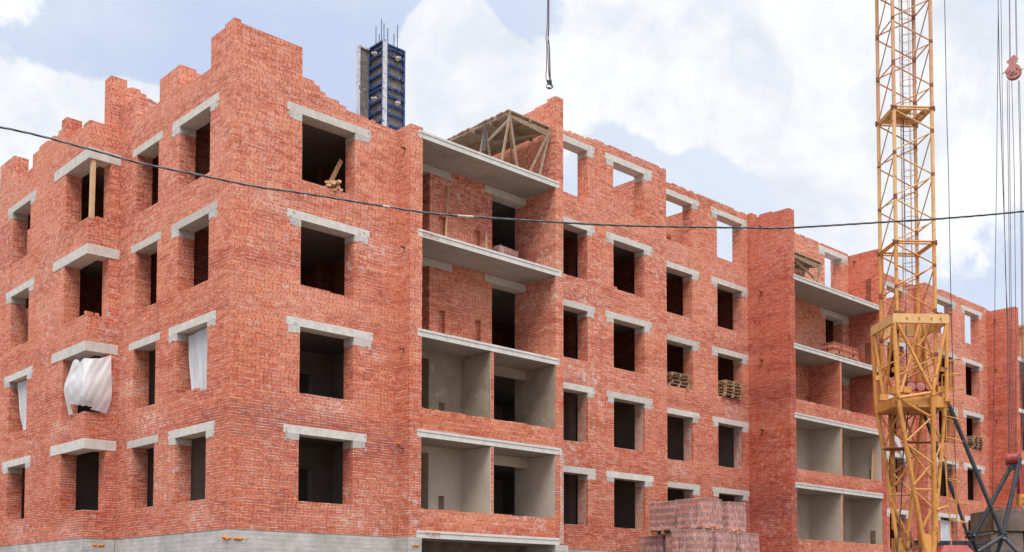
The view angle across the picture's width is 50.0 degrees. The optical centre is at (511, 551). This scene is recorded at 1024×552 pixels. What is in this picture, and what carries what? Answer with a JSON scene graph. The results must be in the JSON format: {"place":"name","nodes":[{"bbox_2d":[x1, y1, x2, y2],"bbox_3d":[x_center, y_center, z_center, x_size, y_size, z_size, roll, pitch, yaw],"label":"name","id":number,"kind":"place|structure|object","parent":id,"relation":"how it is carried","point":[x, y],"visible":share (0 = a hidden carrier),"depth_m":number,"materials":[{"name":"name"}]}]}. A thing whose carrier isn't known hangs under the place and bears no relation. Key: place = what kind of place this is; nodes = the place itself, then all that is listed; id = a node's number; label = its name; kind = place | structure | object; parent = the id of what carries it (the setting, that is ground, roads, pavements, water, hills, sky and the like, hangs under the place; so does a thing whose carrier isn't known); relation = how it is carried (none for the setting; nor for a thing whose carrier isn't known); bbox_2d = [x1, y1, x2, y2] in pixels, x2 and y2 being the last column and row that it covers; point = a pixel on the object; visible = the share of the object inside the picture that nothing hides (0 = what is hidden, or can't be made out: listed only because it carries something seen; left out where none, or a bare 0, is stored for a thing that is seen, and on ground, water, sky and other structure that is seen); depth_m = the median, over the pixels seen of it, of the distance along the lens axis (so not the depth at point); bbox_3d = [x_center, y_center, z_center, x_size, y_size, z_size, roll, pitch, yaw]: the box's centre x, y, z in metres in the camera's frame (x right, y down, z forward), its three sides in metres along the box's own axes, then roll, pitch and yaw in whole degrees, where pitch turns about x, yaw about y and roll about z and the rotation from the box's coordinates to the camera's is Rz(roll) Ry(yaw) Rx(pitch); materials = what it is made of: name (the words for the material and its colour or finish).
{"place":"outdoors","nodes":[
{"label":"outdoors","id":0,"kind":"place"},
{"bbox_2d":[0,126,1023,228],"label":"overhead cable","id":1,"kind":"object","parent":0,"point":[239,183],"visible":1,"depth_m":12.42,"materials":[{"name":"black rubber"}]},
{"bbox_2d":[0,0,1023,343],"label":"sky","id":2,"kind":"structure","parent":0,"point":[757,107],"materials":[{"name":"white"}]},
{"bbox_2d":[545,0,552,88],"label":"crane sling","id":3,"kind":"object","parent":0,"point":[549,81],"visible":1,"depth_m":40.04,"materials":[{"name":"metal"}]},
{"bbox_3d":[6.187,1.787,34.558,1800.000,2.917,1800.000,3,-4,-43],"label":"ground","id":4,"kind":"structure","parent":0,"visible":0},
{"bbox_2d":[0,17,1023,551],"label":"brick building","id":5,"kind":"structure","parent":4,"relation":"on","point":[410,381],"depth_m":35.23,"materials":[{"name":"brick"}]},
{"bbox_2d":[17,380,26,429],"bbox_3d":[-16.744,-4.985,37.682,0.075,1.810,1.330,3,-4,-43],"label":"plastic sheet","id":6,"kind":"object","parent":5,"relation":"attached to","point":[22,389],"visible":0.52,"depth_m":37.75,"materials":[{"name":"white plastic"}]},
{"bbox_2d":[64,355,111,414],"bbox_3d":[-13.136,-5.151,33.905,1.487,1.844,0.940,-2,-3,41],"label":"plastic sheet","id":7,"kind":"object","parent":5,"relation":"attached to","point":[88,380],"visible":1,"depth_m":33.52,"materials":[{"name":"white plastic"}]},
{"bbox_2d":[89,159,95,217],"bbox_3d":[-12.943,-11.180,33.830,0.140,1.851,0.150,3,-4,-43],"label":"timber post","id":8,"kind":"object","parent":5,"relation":"on","point":[92,188],"visible":1,"depth_m":33.78,"materials":[{"name":"beige wood"}]},
{"bbox_2d":[188,327,206,390],"bbox_3d":[-8.706,-5.242,30.619,0.085,1.910,1.684,2,-3,-41],"label":"plastic sheet","id":9,"kind":"object","parent":5,"relation":"hanging from","point":[198,356],"visible":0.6,"depth_m":30.69,"materials":[{"name":"white plastic"}]},
{"bbox_2d":[329,159,342,179],"bbox_3d":[-5.263,-10.944,32.151,0.649,1.206,0.064,2,-3,-29],"label":"timber board","id":10,"kind":"object","parent":5,"relation":"on","point":[336,168],"visible":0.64,"depth_m":32.20,"materials":[{"name":"brown wood"}]},
{"bbox_2d":[356,19,404,129],"bbox_3d":[-3.915,-14.799,34.983,1.842,4.590,1.000,3,-4,-43],"label":"column formwork","id":11,"kind":"object","parent":5,"relation":"on","point":[380,82],"depth_m":34.74,"materials":[{"name":"blue metal"}]},
{"bbox_2d":[445,186,449,236],"bbox_3d":[-2.076,-10.652,34.978,0.055,2.281,0.704,0,-3,5],"label":"timber lath","id":12,"kind":"object","parent":5,"relation":"on","point":[447,211],"visible":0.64,"depth_m":35.03,"materials":[{"name":"brown wood"}]},
{"bbox_2d":[485,231,486,247],"bbox_3d":[-0.845,-10.047,36.145,0.070,1.186,0.548,0,-3,-3],"label":"timber lath","id":13,"kind":"object","parent":5,"relation":"on","point":[485,239],"visible":0.64,"depth_m":36.25,"materials":[{"name":"beige wood"}]},
{"bbox_2d":[447,109,550,174],"bbox_3d":[-0.578,-13.325,37.172,2.344,1.848,3.180,3,-4,-43],"label":"timber trestle","id":14,"kind":"object","parent":5,"relation":"on","point":[507,129],"visible":0.86,"depth_m":36.73,"materials":[{"name":"beige wood"}]},
{"bbox_2d":[482,126,486,151],"bbox_3d":[-0.908,-13.606,36.239,0.144,0.855,0.226,0,-3,7],"label":"post","id":15,"kind":"object","parent":14,"relation":"attached to","point":[484,139],"visible":1,"depth_m":36.17,"materials":[{"name":"grey metal"}]},
{"bbox_2d":[492,245,518,257],"bbox_3d":[-0.365,-9.805,37.139,0.848,0.777,1.080,-2,-3,40],"label":"brick pack","id":16,"kind":"object","parent":5,"relation":"in","point":[503,249],"visible":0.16,"depth_m":36.80,"materials":[{"name":"brick"}]},
{"bbox_2d":[667,382,688,388],"bbox_3d":[6.586,-6.774,45.200,1.200,0.137,0.800,3,-3,-39],"label":"pallet","id":17,"kind":"object","parent":5,"relation":"on","point":[678,385],"visible":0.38,"depth_m":44.96,"materials":[{"name":"brown wood"}]},
{"bbox_2d":[667,379,689,385],"bbox_3d":[6.654,-6.909,45.289,1.200,0.137,0.800,2,-3,-45],"label":"pallet","id":18,"kind":"object","parent":17,"relation":"on","point":[678,382],"visible":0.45,"depth_m":45.04,"materials":[{"name":"brown wood"}]},
{"bbox_2d":[667,375,688,382],"bbox_3d":[6.598,-7.050,45.243,1.200,0.137,0.800,3,-4,-42],"label":"pallet","id":19,"kind":"object","parent":18,"relation":"on","point":[669,377],"visible":0.4,"depth_m":45.00,"materials":[{"name":"brown wood"}]},
{"bbox_2d":[667,371,688,378],"bbox_3d":[6.619,-7.194,45.135,1.200,0.137,0.800,2,-3,-45],"label":"pallet","id":20,"kind":"object","parent":19,"relation":"on","point":[677,374],"visible":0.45,"depth_m":44.95,"materials":[{"name":"brown wood"}]},
{"bbox_2d":[718,393,741,399],"bbox_3d":[9.254,-6.665,47.520,1.200,0.137,0.800,3,-4,-41],"label":"pallet","id":21,"kind":"object","parent":5,"relation":"on","point":[727,395],"visible":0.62,"depth_m":47.32,"materials":[{"name":"brown wood"}]},
{"bbox_2d":[718,390,741,396],"bbox_3d":[9.287,-6.801,47.588,1.200,0.137,0.800,4,-5,-43],"label":"pallet","id":22,"kind":"object","parent":21,"relation":"on","point":[730,392],"visible":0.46,"depth_m":47.31,"materials":[{"name":"brown wood"}]},
{"bbox_2d":[718,387,742,392],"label":"pallet","id":23,"kind":"object","parent":22,"relation":"on","point":[730,389],"visible":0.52,"depth_m":47.28,"materials":[{"name":"brown wood"}]},
{"bbox_2d":[718,383,741,389],"bbox_3d":[9.300,-7.080,47.569,1.200,0.137,0.800,3,-4,-42],"label":"pallet","id":24,"kind":"object","parent":23,"relation":"on","point":[729,386],"visible":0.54,"depth_m":47.27,"materials":[{"name":"brown wood"}]},
{"bbox_2d":[718,380,740,386],"bbox_3d":[9.261,-7.222,47.522,0.800,0.137,1.200,-3,-5,44],"label":"pallet","id":25,"kind":"object","parent":24,"relation":"on","point":[727,382],"visible":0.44,"depth_m":47.23,"materials":[{"name":"brown wood"}]},
{"bbox_2d":[794,251,821,282],"bbox_3d":[12.586,-12.522,49.511,3.000,1.402,1.462,3,-4,-43],"label":"timber trestle","id":26,"kind":"object","parent":5,"relation":"on","point":[804,263],"visible":0.35,"depth_m":49.67,"materials":[{"name":"brown wood"}]},
{"bbox_2d":[821,341,858,361],"bbox_3d":[15.083,-9.111,50.440,2.240,0.634,0.660,3,-4,-43],"label":"brick pack","id":27,"kind":"object","parent":5,"relation":"on","point":[841,350],"visible":0.75,"depth_m":49.93,"materials":[{"name":"brick"}]},
{"bbox_2d":[871,448,873,479],"bbox_3d":[17.114,-3.808,52.071,0.080,2.182,0.539,-2,-3,35],"label":"timber board","id":28,"kind":"object","parent":5,"relation":"on","point":[872,468],"visible":0.64,"depth_m":52.08,"materials":[{"name":"beige wood"}]},
{"bbox_2d":[895,436,908,473],"bbox_3d":[20.548,-4.964,57.947,2.099,2.600,0.123,2,-3,-40],"label":"plastic sheet","id":29,"kind":"object","parent":5,"relation":"hanging from","point":[897,442],"visible":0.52,"depth_m":57.88,"materials":[{"name":"white plastic"}]},
{"bbox_2d":[940,520,949,540],"bbox_3d":[23.806,-0.872,60.351,1.800,1.750,0.135,3,-4,-43],"label":"plastic sheet","id":30,"kind":"object","parent":5,"relation":"attached to","point":[945,530],"visible":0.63,"depth_m":60.48,"materials":[{"name":"white plastic"}]},
{"bbox_2d":[969,445,982,449],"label":"pallet","id":31,"kind":"object","parent":5,"relation":"on","point":[976,447],"visible":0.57,"depth_m":62.96,"materials":[{"name":"brown wood"}]},
{"bbox_2d":[968,443,982,446],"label":"pallet","id":32,"kind":"object","parent":31,"relation":"on","point":[974,444],"visible":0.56,"depth_m":62.93,"materials":[{"name":"brown wood"}]},
{"bbox_2d":[967,440,982,444],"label":"pallet","id":33,"kind":"object","parent":32,"relation":"on","point":[972,442],"visible":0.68,"depth_m":62.75,"materials":[{"name":"brown wood"}]},
{"bbox_2d":[967,438,982,441],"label":"pallet","id":34,"kind":"object","parent":33,"relation":"on","point":[972,439],"visible":0.59,"depth_m":62.81,"materials":[{"name":"brown wood"}]},
{"bbox_2d":[967,436,982,439],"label":"pallet","id":35,"kind":"object","parent":34,"relation":"on","point":[976,437],"visible":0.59,"depth_m":62.87,"materials":[{"name":"brown wood"}]},
{"bbox_2d":[1019,324,1023,356],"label":"yellow staging","id":36,"kind":"object","parent":5,"relation":"on","point":[1021,330],"visible":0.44,"depth_m":63.53,"materials":[{"name":"paint"}]},
{"bbox_2d":[638,535,667,551],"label":"brick pack","id":37,"kind":"object","parent":4,"relation":"on","point":[653,543],"visible":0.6,"depth_m":40.24,"materials":[{"name":"brick"}]},
{"bbox_2d":[666,534,672,551],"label":"brick pack","id":38,"kind":"object","parent":4,"relation":"on","point":[669,543],"visible":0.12,"depth_m":39.47,"materials":[{"name":"brick"}]},
{"bbox_2d":[648,501,676,534],"bbox_3d":[5.798,-1.204,39.942,1.159,1.152,1.300,3,-4,-45],"label":"brick pack","id":39,"kind":"object","parent":38,"relation":"on","point":[663,519],"visible":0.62,"depth_m":39.61,"materials":[{"name":"brick"}]},
{"bbox_2d":[670,529,711,551],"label":"brick pack","id":40,"kind":"object","parent":4,"relation":"on","point":[694,540],"visible":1,"depth_m":37.11,"materials":[{"name":"brick"}]},
{"bbox_2d":[711,530,735,551],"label":"brick pack","id":41,"kind":"object","parent":4,"relation":"on","point":[723,541],"visible":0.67,"depth_m":37.69,"materials":[{"name":"brick"}]},
{"bbox_2d":[675,498,722,530],"bbox_3d":[6.616,-1.254,38.802,1.170,1.152,1.268,3,-4,-43],"label":"brick pack","id":42,"kind":"object","parent":41,"relation":"on","point":[703,513],"visible":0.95,"depth_m":38.41,"materials":[{"name":"brick"}]},
{"bbox_2d":[735,532,758,551],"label":"brick pack","id":43,"kind":"object","parent":4,"relation":"on","point":[746,542],"visible":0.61,"depth_m":38.67,"materials":[{"name":"brick"}]},
{"bbox_2d":[714,501,745,532],"bbox_3d":[7.801,-1.192,40.140,1.109,1.152,1.174,2,-3,-42],"label":"brick pack","id":44,"kind":"object","parent":43,"relation":"on","point":[733,517],"visible":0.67,"depth_m":39.65,"materials":[{"name":"brick"}]},
{"bbox_2d":[869,0,1023,551],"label":"tower crane","id":45,"kind":"object","parent":4,"relation":"on","point":[915,405],"visible":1,"depth_m":40.34,"materials":[{"name":"paint"}]},
{"bbox_2d":[969,532,1023,551],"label":"ballast block","id":46,"kind":"object","parent":45,"relation":"on","point":[1015,539],"depth_m":41.48,"materials":[{"name":"concrete"}]},
{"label":"ballast block","id":47,"kind":"object","parent":4,"relation":"on","visible":0},
{"bbox_2d":[970,509,1023,533],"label":"ballast block","id":48,"kind":"object","parent":47,"relation":"on","point":[1016,521],"depth_m":41.48,"materials":[{"name":"concrete"}]},
{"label":"timber offcut","id":49,"kind":"object","parent":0,"visible":0},
{"bbox_2d":[333,180,341,187],"bbox_3d":[-5.067,-10.554,31.596,0.100,0.178,0.424,2,-3,-41],"label":"timber offcut","id":50,"kind":"object","parent":49,"relation":"on","point":[338,184],"visible":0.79,"depth_m":31.52,"materials":[{"name":"brown wood"}]},
{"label":"timber offcut","id":51,"kind":"object","parent":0,"visible":0},
{"bbox_2d":[325,180,337,183],"bbox_3d":[-5.184,-10.599,31.489,0.406,0.126,0.100,-1,-3,27],"label":"timber offcut","id":52,"kind":"object","parent":51,"relation":"on","point":[330,181],"visible":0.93,"depth_m":31.44,"materials":[{"name":"beige wood"}]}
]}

